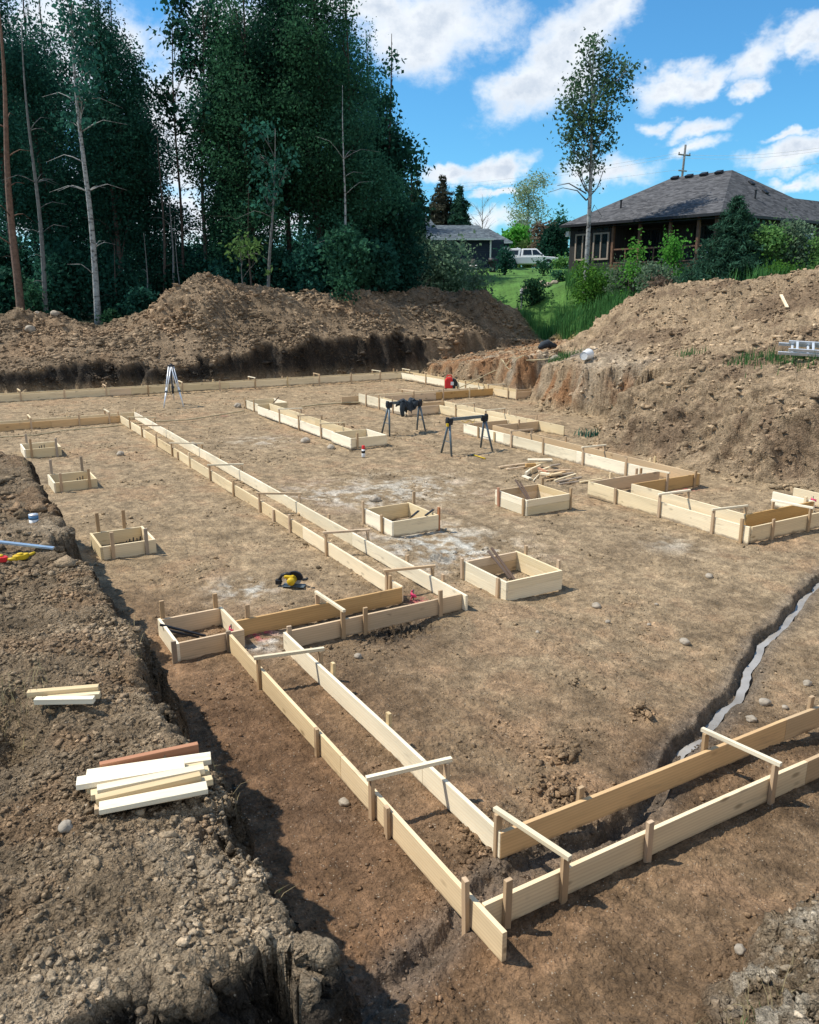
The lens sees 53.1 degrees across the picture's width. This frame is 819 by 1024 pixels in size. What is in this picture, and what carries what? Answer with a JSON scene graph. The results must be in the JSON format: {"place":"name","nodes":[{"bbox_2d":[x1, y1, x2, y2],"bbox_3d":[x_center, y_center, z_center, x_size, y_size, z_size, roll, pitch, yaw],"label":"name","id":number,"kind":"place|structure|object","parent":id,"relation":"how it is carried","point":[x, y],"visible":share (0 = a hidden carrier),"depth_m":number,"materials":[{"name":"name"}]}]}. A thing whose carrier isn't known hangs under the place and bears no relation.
{"place":"outdoors","nodes":[
{"label":"outdoors","id":0,"kind":"place"},
{"bbox_2d":[0,268,607,339],"bbox_3d":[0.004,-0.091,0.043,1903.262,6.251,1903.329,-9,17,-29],"label":"lawn","id":1,"kind":"structure","parent":0,"point":[506,287],"depth_m":57.37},
{"bbox_2d":[0,14,35,309],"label":"slender tree","id":2,"kind":"object","parent":1,"relation":"on","point":[18,285],"visible":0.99,"depth_m":44.56,"materials":[{"name":"brown plant"}]},
{"bbox_2d":[0,265,36,313],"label":"shrub","id":3,"kind":"object","parent":1,"relation":"on","point":[7,302],"visible":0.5,"depth_m":48.68,"materials":[{"name":"green plant"}]},
{"bbox_2d":[0,223,49,306],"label":"shrub","id":4,"kind":"object","parent":1,"relation":"on","point":[26,266],"visible":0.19,"depth_m":54.39,"materials":[{"name":"green plant"}]},
{"bbox_2d":[10,278,55,313],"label":"shrub","id":5,"kind":"object","parent":1,"relation":"on","point":[33,301],"visible":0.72,"depth_m":46.60,"materials":[{"name":"green plant"}]},
{"bbox_2d":[0,0,66,270],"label":"forest tree","id":6,"kind":"object","parent":1,"relation":"on","point":[11,78],"visible":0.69,"depth_m":47.74,"materials":[{"name":"green plant"}]},
{"bbox_2d":[1,23,66,315],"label":"slender tree","id":7,"kind":"object","parent":1,"relation":"on","point":[42,256],"visible":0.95,"depth_m":45.55,"materials":[{"name":"grey plant"}]},
{"bbox_2d":[0,0,115,308],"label":"forest tree","id":8,"kind":"object","parent":1,"relation":"on","point":[49,216],"visible":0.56,"depth_m":50.26,"materials":[{"name":"green plant"}]},
{"bbox_2d":[11,0,111,273],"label":"forest tree","id":9,"kind":"object","parent":1,"relation":"on","point":[62,63],"visible":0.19,"depth_m":56.14,"materials":[{"name":"green plant"}]},
{"bbox_2d":[25,235,102,321],"bbox_3d":[-20.088,-13.470,48.380,5.118,5.617,4.108,-9,17,-29],"label":"shrub","id":10,"kind":"object","parent":1,"relation":"on","point":[65,289],"visible":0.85,"depth_m":47.85,"materials":[{"name":"green plant"}]},
{"bbox_2d":[43,0,126,324],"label":"slender tree","id":11,"kind":"object","parent":1,"relation":"on","point":[71,16],"visible":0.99,"depth_m":43.12,"materials":[{"name":"green plant"}]},
{"bbox_2d":[45,0,183,268],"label":"forest tree","id":12,"kind":"object","parent":1,"relation":"on","point":[111,148],"visible":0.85,"depth_m":48.81,"materials":[{"name":"green plant"}]},
{"bbox_2d":[80,245,157,322],"bbox_3d":[-17.499,-13.318,49.226,4.692,5.059,4.322,-9,17,-29],"label":"shrub","id":13,"kind":"object","parent":1,"relation":"on","point":[123,282],"visible":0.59,"depth_m":48.31,"materials":[{"name":"green plant"}]},
{"bbox_2d":[60,0,180,281],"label":"forest tree","id":14,"kind":"object","parent":1,"relation":"on","point":[118,34],"visible":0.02,"depth_m":57.34,"materials":[{"name":"green plant"}]},
{"bbox_2d":[116,283,159,315],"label":"shrub","id":15,"kind":"object","parent":1,"relation":"on","point":[141,301],"visible":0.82,"depth_m":46.17,"materials":[{"name":"green plant"}]},
{"bbox_2d":[91,31,201,287],"bbox_3d":[-17.071,-21.089,52.917,6.746,17.780,7.493,6,16,22],"label":"forest tree","id":16,"kind":"object","parent":1,"relation":"on","point":[153,247],"visible":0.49,"depth_m":52.59,"materials":[{"name":"green plant"}]},
{"bbox_2d":[140,261,184,302],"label":"shrub","id":17,"kind":"object","parent":1,"relation":"on","point":[157,284],"visible":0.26,"depth_m":50.23,"materials":[{"name":"green plant"}]},
{"bbox_2d":[140,0,203,269],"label":"slender tree","id":18,"kind":"object","parent":1,"relation":"on","point":[162,98],"visible":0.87,"depth_m":49.67,"materials":[{"name":"green plant"}]},
{"bbox_2d":[163,0,229,269],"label":"slender tree","id":19,"kind":"object","parent":1,"relation":"on","point":[183,56],"visible":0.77,"depth_m":48.52,"materials":[{"name":"green plant"}]},
{"bbox_2d":[159,0,272,248],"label":"forest tree","id":20,"kind":"object","parent":1,"relation":"on","point":[210,128],"visible":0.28,"depth_m":49.80,"materials":[{"name":"green plant"}]},
{"bbox_2d":[193,253,259,285],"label":"shrub","id":21,"kind":"object","parent":1,"relation":"on","point":[234,277],"visible":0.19,"depth_m":49.36,"materials":[{"name":"green plant"}]},
{"bbox_2d":[177,0,313,285],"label":"forest tree","id":22,"kind":"object","parent":1,"relation":"on","point":[230,200],"visible":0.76,"depth_m":48.15,"materials":[{"name":"green plant"}]},
{"bbox_2d":[250,244,300,293],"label":"shrub","id":23,"kind":"object","parent":1,"relation":"on","point":[279,278],"visible":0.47,"depth_m":49.39,"materials":[{"name":"green plant"}]},
{"bbox_2d":[220,0,352,251],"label":"forest tree","id":24,"kind":"object","parent":1,"relation":"on","point":[269,64],"visible":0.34,"depth_m":47.97,"materials":[{"name":"green plant"}]},
{"bbox_2d":[238,0,381,238],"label":"forest tree","id":25,"kind":"object","parent":1,"relation":"on","point":[317,186],"visible":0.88,"depth_m":47.33,"materials":[{"name":"green plant"}]},
{"bbox_2d":[289,0,419,250],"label":"forest tree","id":26,"kind":"object","parent":1,"relation":"on","point":[362,206],"visible":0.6,"depth_m":49.05,"materials":[{"name":"green plant"}]},
{"bbox_2d":[323,0,405,223],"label":"forest tree","id":27,"kind":"object","parent":1,"relation":"on","point":[357,49],"visible":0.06,"depth_m":60.77,"materials":[{"name":"green plant"}]},
{"bbox_2d":[351,34,439,291],"bbox_3d":[-1.224,-20.892,52.422,6.188,17.302,6.334,-9,17,-29],"label":"forest tree","id":28,"kind":"object","parent":1,"relation":"on","point":[399,231],"visible":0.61,"depth_m":51.87,"materials":[{"name":"green plant"}]},
{"bbox_2d":[393,162,437,289],"bbox_3d":[0.063,-19.305,56.953,4.181,10.803,4.429,-2,15,-9],"label":"forest tree","id":29,"kind":"object","parent":1,"relation":"on","point":[422,200],"visible":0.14,"depth_m":56.55,"materials":[{"name":"green plant"}]},
{"bbox_2d":[425,174,454,224],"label":"pine tree","id":30,"kind":"object","parent":1,"relation":"on","point":[442,200],"visible":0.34,"depth_m":104.42,"materials":[{"name":"green plant"}]},
{"bbox_2d":[415,228,493,292],"bbox_3d":[2.471,-16.987,57.564,6.178,5.594,5.163,-9,17,-29],"label":"shrub","id":31,"kind":"object","parent":1,"relation":"on","point":[445,275],"visible":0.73,"depth_m":56.74,"materials":[{"name":"green plant"}]},
{"bbox_2d":[446,184,472,224],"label":"spruce","id":32,"kind":"object","parent":1,"relation":"on","point":[459,206],"visible":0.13,"depth_m":103.06,"materials":[{"name":"green plant"}]},
{"bbox_2d":[425,215,512,268],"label":"navy house","id":33,"kind":"structure","parent":1,"relation":"on","point":[489,240],"depth_m":76.72,"materials":[{"name":"grey"}]},
{"bbox_2d":[503,168,554,237],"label":"leafy tree","id":34,"kind":"object","parent":1,"relation":"on","point":[529,205],"visible":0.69,"depth_m":140.13,"materials":[{"name":"green plant"}]},
{"bbox_2d":[516,275,550,307],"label":"shrub","id":35,"kind":"object","parent":1,"relation":"on","point":[533,291],"visible":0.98,"depth_m":53.80,"materials":[{"name":"green plant"}]},
{"bbox_2d":[536,217,570,257],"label":"shrub","id":36,"kind":"object","parent":1,"relation":"on","point":[553,242],"visible":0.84,"depth_m":86.73,"materials":[{"name":"green plant"}]},
{"bbox_2d":[561,252,613,312],"bbox_3d":[11.207,-13.742,49.556,3.766,3.735,3.212,-9,17,-29],"label":"shrub","id":37,"kind":"object","parent":1,"relation":"on","point":[588,286],"visible":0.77,"depth_m":49.27,"materials":[{"name":"green plant"}]},
{"bbox_2d":[543,27,646,298],"bbox_3d":[11.053,-20.830,50.259,5.900,16.090,4.717,2,15,9],"label":"poplar tree","id":38,"kind":"object","parent":1,"relation":"on","point":[582,123],"visible":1,"depth_m":49.25,"materials":[{"name":"green plant"}]},
{"bbox_2d":[602,253,648,299],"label":"shrub","id":39,"kind":"object","parent":1,"relation":"on","point":[616,273],"visible":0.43,"depth_m":47.99,"materials":[{"name":"green plant"}]},
{"bbox_2d":[611,228,650,295],"bbox_3d":[12.526,-13.896,46.707,2.351,4.355,2.253,-4,16,-16],"label":"young maple","id":40,"kind":"object","parent":1,"relation":"on","point":[629,269],"visible":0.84,"depth_m":46.40,"materials":[{"name":"green plant"}]},
{"bbox_2d":[625,258,681,292],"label":"shrub","id":41,"kind":"object","parent":1,"relation":"on","point":[656,270],"visible":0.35,"depth_m":44.89,"materials":[{"name":"green plant"}]},
{"bbox_2d":[517,255,818,339],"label":"tall grass","id":42,"kind":"structure","parent":1,"relation":"on","point":[607,304],"depth_m":48.39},
{"bbox_2d":[651,226,695,278],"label":"young maple","id":43,"kind":"object","parent":1,"relation":"on","point":[670,247],"visible":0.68,"depth_m":46.15,"materials":[{"name":"green plant"}]},
{"bbox_2d":[559,170,818,273],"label":"bungalow","id":44,"kind":"object","parent":1,"relation":"on","point":[695,205],"visible":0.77,"depth_m":53.55,"materials":[{"name":"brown wood"}]},
{"bbox_2d":[640,227,661,262],"bbox_3d":[15.983,-17.685,54.449,0.090,2.200,1.600,-11,19,-35],"label":"patio door","id":45,"kind":"structure","parent":44,"relation":"in","point":[653,235],"depth_m":54.32,"materials":[{"name":"black glass"}]},
{"bbox_2d":[675,194,783,282],"bbox_3d":[15.557,-12.503,39.473,6.363,5.355,6.217,-6,16,-21],"label":"cedar tree","id":46,"kind":"object","parent":1,"relation":"on","point":[727,248],"visible":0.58,"depth_m":38.70,"materials":[{"name":"green plant"}]},
{"bbox_2d":[741,217,803,271],"bbox_3d":[17.104,-12.173,39.108,2.998,3.639,3.145,-1,15,-4],"label":"shrub","id":47,"kind":"object","parent":1,"relation":"on","point":[774,233],"visible":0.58,"depth_m":38.58,"materials":[{"name":"green plant"}]},
{"bbox_2d":[768,207,818,272],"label":"shrub","id":48,"kind":"object","parent":1,"relation":"on","point":[797,244],"visible":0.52,"depth_m":38.76,"materials":[{"name":"green plant"}]},
{"bbox_2d":[0,366,818,1023],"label":"ground","id":49,"kind":"structure","parent":0,"point":[632,936],"depth_m":9.52,"materials":[{"name":"soil"}]},
{"bbox_2d":[20,434,61,457],"bbox_3d":[-10.107,-1.739,22.485,0.922,0.740,1.067,-9,17,-29],"label":"pad form","id":50,"kind":"object","parent":49,"relation":"on","point":[30,449],"visible":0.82,"depth_m":22.18,"materials":[{"name":"brown wood"}]},
{"bbox_2d":[0,409,134,431],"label":"footing formwork","id":51,"kind":"object","parent":49,"relation":"on","point":[66,421],"visible":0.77,"depth_m":27.06,"materials":[{"name":"beige wood"}]},
{"bbox_2d":[47,457,97,492],"bbox_3d":[-7.690,-0.738,18.707,0.910,0.821,1.096,-9,17,-29],"label":"pad form","id":52,"kind":"object","parent":49,"relation":"on","point":[62,482],"visible":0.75,"depth_m":18.45,"materials":[{"name":"brown wood"}]},
{"bbox_2d":[90,510,156,559],"bbox_3d":[-4.960,0.486,14.179,0.906,0.820,1.044,-9,17,-29],"label":"pad form","id":53,"kind":"object","parent":49,"relation":"on","point":[99,538],"visible":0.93,"depth_m":13.97,"materials":[{"name":"brown wood"}]},
{"bbox_2d":[158,593,244,663],"bbox_3d":[-2.685,1.558,10.443,0.912,0.740,0.974,-9,17,-29],"label":"pad form","id":54,"kind":"object","parent":49,"relation":"on","point":[196,647],"visible":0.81,"depth_m":10.33,"materials":[{"name":"beige wood"}]},
{"bbox_2d":[0,367,431,401],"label":"footing formwork","id":55,"kind":"object","parent":49,"relation":"on","point":[19,395],"visible":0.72,"depth_m":37.24,"materials":[{"name":"brown wood"}]},
{"bbox_2d":[0,272,574,392],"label":"dirt mound","id":56,"kind":"object","parent":49,"relation":"on","point":[251,367],"visible":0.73,"depth_m":42.07,"materials":[{"name":"soil"}]},
{"bbox_2d":[218,229,272,282],"bbox_3d":[-9.288,-13.729,46.138,3.204,4.167,3.115,5,16,19],"label":"slender tree","id":57,"kind":"object","parent":56,"relation":"on","point":[250,246],"visible":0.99,"depth_m":45.70,"materials":[{"name":"green plant"}]},
{"bbox_2d":[238,114,303,286],"bbox_3d":[-7.697,-16.599,45.760,3.808,10.197,3.944,-2,15,-8],"label":"slender tree","id":58,"kind":"object","parent":56,"relation":"on","point":[271,163],"visible":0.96,"depth_m":45.43,"materials":[{"name":"green plant"}]},
{"bbox_2d":[0,272,558,391],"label":"soil clods","id":59,"kind":"object","parent":56,"relation":"on","point":[128,340],"visible":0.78,"depth_m":42.06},
{"bbox_2d":[282,238,335,292],"bbox_3d":[-5.566,-14.280,48.834,4.106,4.050,3.313,-9,17,-29],"label":"shrub","id":60,"kind":"object","parent":56,"relation":"on","point":[306,264],"visible":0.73,"depth_m":48.27,"materials":[{"name":"green plant"}]},
{"bbox_2d":[329,267,360,304],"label":"shrub","id":61,"kind":"object","parent":56,"relation":"on","point":[344,282],"visible":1,"depth_m":45.71,"materials":[{"name":"green plant"}]},
{"bbox_2d":[314,220,380,291],"bbox_3d":[-3.485,-14.779,47.756,3.659,4.263,4.205,6,16,22],"label":"shrub","id":62,"kind":"object","parent":56,"relation":"on","point":[346,251],"visible":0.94,"depth_m":47.07,"materials":[{"name":"green plant"}]},
{"bbox_2d":[354,237,404,292],"bbox_3d":[-1.850,-14.624,48.907,3.568,3.440,3.161,-9,17,-29],"label":"shrub","id":63,"kind":"object","parent":56,"relation":"on","point":[388,264],"visible":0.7,"depth_m":48.31,"materials":[{"name":"green plant"}]},
{"bbox_2d":[461,252,497,299],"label":"shrub","id":64,"kind":"object","parent":56,"relation":"on","point":[474,280],"visible":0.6,"depth_m":53.59,"materials":[{"name":"green plant"}]},
{"bbox_2d":[117,408,467,610],"bbox_3d":[-4.668,-0.977,19.920,0.798,0.687,20.662,-9,17,-29],"label":"footing formwork","id":65,"kind":"object","parent":49,"relation":"on","point":[419,576],"visible":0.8,"depth_m":15.29,"materials":[{"name":"brown wood"}]},
{"bbox_2d":[258,404,351,440],"bbox_3d":[-3.763,-3.094,27.726,0.826,0.671,6.954,-9,17,-29],"label":"footing formwork","id":66,"kind":"object","parent":49,"relation":"on","point":[321,428],"visible":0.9,"depth_m":27.18,"materials":[{"name":"brown wood"}]},
{"bbox_2d":[236,587,461,645],"bbox_3d":[-0.751,1.415,11.048,3.044,0.661,0.824,-9,17,-29],"label":"footing formwork","id":67,"kind":"object","parent":49,"relation":"on","point":[342,627],"visible":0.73,"depth_m":10.95,"materials":[{"name":"beige wood"}]},
{"bbox_2d":[331,429,386,449],"bbox_3d":[-1.492,-2.170,24.348,1.189,0.600,1.340,-9,17,-29],"label":"pad form","id":68,"kind":"object","parent":49,"relation":"on","point":[354,439],"visible":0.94,"depth_m":24.01,"materials":[{"name":"brown wood"}]},
{"bbox_2d":[229,632,506,961],"bbox_3d":[-0.538,2.248,7.976,0.790,0.657,5.674,-9,17,-29],"label":"footing formwork","id":69,"kind":"object","parent":49,"relation":"on","point":[483,924],"visible":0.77,"depth_m":7.16,"materials":[{"name":"yellow wood"}]},
{"bbox_2d":[361,491,439,536],"bbox_3d":[-0.129,0.130,15.802,1.211,0.700,1.148,-9,17,-29],"label":"pad form","id":70,"kind":"object","parent":49,"relation":"on","point":[379,518],"visible":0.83,"depth_m":15.54,"materials":[{"name":"brown wood"}]},
{"bbox_2d":[2,381,812,670],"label":"soil crumbs","id":71,"kind":"object","parent":49,"relation":"on","point":[365,643],"visible":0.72,"depth_m":19.14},
{"bbox_2d":[341,386,492,404],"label":"footing formwork","id":72,"kind":"object","parent":49,"relation":"on","point":[456,393],"visible":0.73,"depth_m":34.23,"materials":[{"name":"beige wood"}]},
{"bbox_2d":[90,513,817,1023],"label":"soil crumbs","id":73,"kind":"object","parent":49,"relation":"on","point":[406,997],"visible":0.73,"depth_m":7.75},
{"bbox_2d":[401,371,515,398],"bbox_3d":[2.125,-6.032,38.662,0.804,0.682,10.264,-9,17,-29],"label":"footing formwork","id":74,"kind":"object","parent":49,"relation":"on","point":[505,392],"visible":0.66,"depth_m":37.92,"materials":[{"name":"brown wood"}]},
{"bbox_2d":[439,400,564,435],"bbox_3d":[2.766,-3.259,28.373,0.919,0.691,6.955,-9,17,-29],"label":"footing formwork","id":75,"kind":"object","parent":49,"relation":"on","point":[451,409],"visible":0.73,"depth_m":28.35,"materials":[{"name":"brown wood"}]},
{"bbox_2d":[366,439,654,873],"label":"soil crumbs","id":76,"kind":"object","parent":49,"relation":"on","point":[562,752],"visible":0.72,"depth_m":7.37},
{"bbox_2d":[460,545,561,599],"bbox_3d":[1.574,0.991,12.693,1.153,0.620,1.149,-9,17,-29],"label":"pad form","id":77,"kind":"object","parent":49,"relation":"on","point":[541,579],"visible":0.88,"depth_m":12.49,"materials":[{"name":"brown wood"}]},
{"bbox_2d":[495,477,571,515],"bbox_3d":[2.642,-0.261,17.363,1.360,0.601,1.124,-9,17,-29],"label":"pad form","id":78,"kind":"object","parent":49,"relation":"on","point":[544,499],"visible":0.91,"depth_m":17.10,"materials":[{"name":"brown wood"}]},
{"bbox_2d":[464,424,700,486],"bbox_3d":[4.240,-1.699,22.597,0.797,0.655,8.870,-9,17,-29],"label":"footing formwork","id":79,"kind":"object","parent":49,"relation":"on","point":[605,460],"visible":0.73,"depth_m":22.00,"materials":[{"name":"white wood"}]},
{"bbox_2d":[591,466,699,491],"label":"footing formwork","id":80,"kind":"object","parent":49,"relation":"on","point":[651,480],"visible":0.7,"depth_m":18.70,"materials":[{"name":"beige wood"}]},
{"bbox_2d":[482,695,818,929],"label":"footing formwork","id":81,"kind":"object","parent":49,"relation":"on","point":[510,903],"visible":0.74,"depth_m":6.80,"materials":[{"name":"yellow wood"}]},
{"bbox_2d":[587,481,750,544],"bbox_3d":[5.332,-0.110,16.666,0.841,0.653,4.216,-9,17,-29],"label":"footing formwork","id":82,"kind":"object","parent":49,"relation":"on","point":[725,522],"visible":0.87,"depth_m":16.38,"materials":[{"name":"brown wood"}]},
{"bbox_2d":[677,582,818,760],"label":"water","id":83,"kind":"structure","parent":49,"relation":"on","point":[716,720],"depth_m":10.03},
{"bbox_2d":[744,499,818,542],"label":"footing formwork","id":84,"kind":"object","parent":49,"relation":"on","point":[772,523],"visible":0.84,"depth_m":15.53,"materials":[{"name":"yellow wood"}]},
{"bbox_2d":[771,488,818,512],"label":"footing formwork","id":85,"kind":"object","parent":49,"relation":"on","point":[799,496],"visible":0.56,"depth_m":17.19,"materials":[{"name":"white wood"}]},
{"bbox_2d":[0,451,818,1023],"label":"earth bank","id":86,"kind":"structure","parent":0,"point":[290,983],"depth_m":4.04,"materials":[{"name":"soil"}]},
{"bbox_2d":[0,453,102,598],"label":"soil clods","id":87,"kind":"object","parent":86,"relation":"on","point":[63,561],"visible":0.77,"depth_m":9.34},
{"bbox_2d":[27,684,99,697],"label":"wood stake","id":88,"kind":"object","parent":86,"relation":"on","point":[31,693],"visible":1,"depth_m":5.58,"materials":[{"name":"yellow wood"}]},
{"bbox_2d":[34,695,95,704],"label":"wood stake","id":89,"kind":"object","parent":86,"relation":"on","point":[51,700],"visible":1,"depth_m":5.49,"materials":[{"name":"white wood"}]},
{"bbox_2d":[94,797,191,814],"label":"wood stake","id":90,"kind":"object","parent":86,"relation":"on","point":[96,809],"visible":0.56,"depth_m":4.38,"materials":[{"name":"beige wood"}]},
{"bbox_2d":[99,781,207,814],"bbox_3d":[-1.381,1.546,4.441,0.561,0.030,0.085,-5,16,-19],"label":"wood stake","id":91,"kind":"object","parent":90,"relation":"on","point":[150,798],"visible":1,"depth_m":4.42,"materials":[{"name":"white wood"}]},
{"bbox_2d":[87,762,203,793],"bbox_3d":[-1.497,1.514,4.676,0.637,0.035,0.060,-5,16,-19],"label":"wood stake","id":92,"kind":"object","parent":86,"relation":"on","point":[90,789],"visible":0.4,"depth_m":4.76,"materials":[{"name":"brown wood"}]},
{"bbox_2d":[76,759,184,789],"bbox_3d":[-1.571,1.485,4.640,0.581,0.035,0.090,-5,16,-17],"label":"wood stake","id":93,"kind":"object","parent":92,"relation":"on","point":[88,781],"visible":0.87,"depth_m":4.62,"materials":[{"name":"white wood"}]},
{"bbox_2d":[86,752,210,774],"bbox_3d":[-1.513,1.485,4.780,0.694,0.035,0.090,-4,16,-15],"label":"wood stake","id":94,"kind":"object","parent":86,"relation":"on","point":[205,758],"visible":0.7,"depth_m":4.80,"materials":[{"name":"white wood"}]},
{"bbox_2d":[99,742,198,766],"bbox_3d":[-1.541,1.460,4.875,0.562,0.064,0.038,-6,16,-22],"label":"wood stake","id":95,"kind":"object","parent":86,"relation":"on","point":[184,749],"visible":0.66,"depth_m":4.87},
{"bbox_2d":[91,765,209,800],"bbox_3d":[-1.455,1.527,4.625,0.639,0.038,0.060,-6,16,-21],"label":"wood stake","id":96,"kind":"object","parent":86,"relation":"on","point":[94,791],"visible":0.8,"depth_m":4.53,"materials":[{"name":"brown wood"}]},
{"bbox_2d":[97,764,204,793],"bbox_3d":[-1.442,1.496,4.591,0.575,0.036,0.060,-6,16,-21],"label":"wood stake","id":97,"kind":"object","parent":96,"relation":"on","point":[118,784],"visible":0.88,"depth_m":4.57,"materials":[{"name":"white wood"}]},
{"bbox_2d":[0,559,353,1023],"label":"soil clods","id":98,"kind":"object","parent":86,"relation":"on","point":[222,875],"visible":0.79,"depth_m":4.36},
{"bbox_2d":[191,775,212,785],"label":"wood stake","id":99,"kind":"object","parent":86,"relation":"on","point":[208,779],"visible":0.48,"depth_m":4.63,"materials":[{"name":"brown wood"}]},
{"bbox_2d":[95,771,200,804],"bbox_3d":[-1.431,1.517,4.513,0.555,0.038,0.050,-7,16,-23],"label":"wood stake","id":100,"kind":"object","parent":99,"relation":"on","point":[181,780],"visible":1,"depth_m":4.50,"materials":[{"name":"yellow wood"}]},
{"bbox_2d":[597,886,818,1023],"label":"soil clods","id":101,"kind":"object","parent":86,"relation":"on","point":[715,1003],"visible":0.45,"depth_m":4.90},
{"bbox_2d":[0,0,818,270],"label":"sky","id":102,"kind":"structure","parent":0,"point":[721,80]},
{"bbox_2d":[496,267,818,487],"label":"dirt slope","id":103,"kind":"structure","parent":0,"point":[737,428],"depth_m":24.46,"materials":[{"name":"soil"}]},
{"bbox_2d":[425,265,818,490],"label":"soil clods","id":104,"kind":"object","parent":103,"relation":"on","point":[737,329],"visible":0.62,"depth_m":28.60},
{"bbox_2d":[542,345,818,377],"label":"grass tufts","id":105,"kind":"object","parent":103,"relation":"on","point":[778,357],"visible":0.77,"depth_m":23.27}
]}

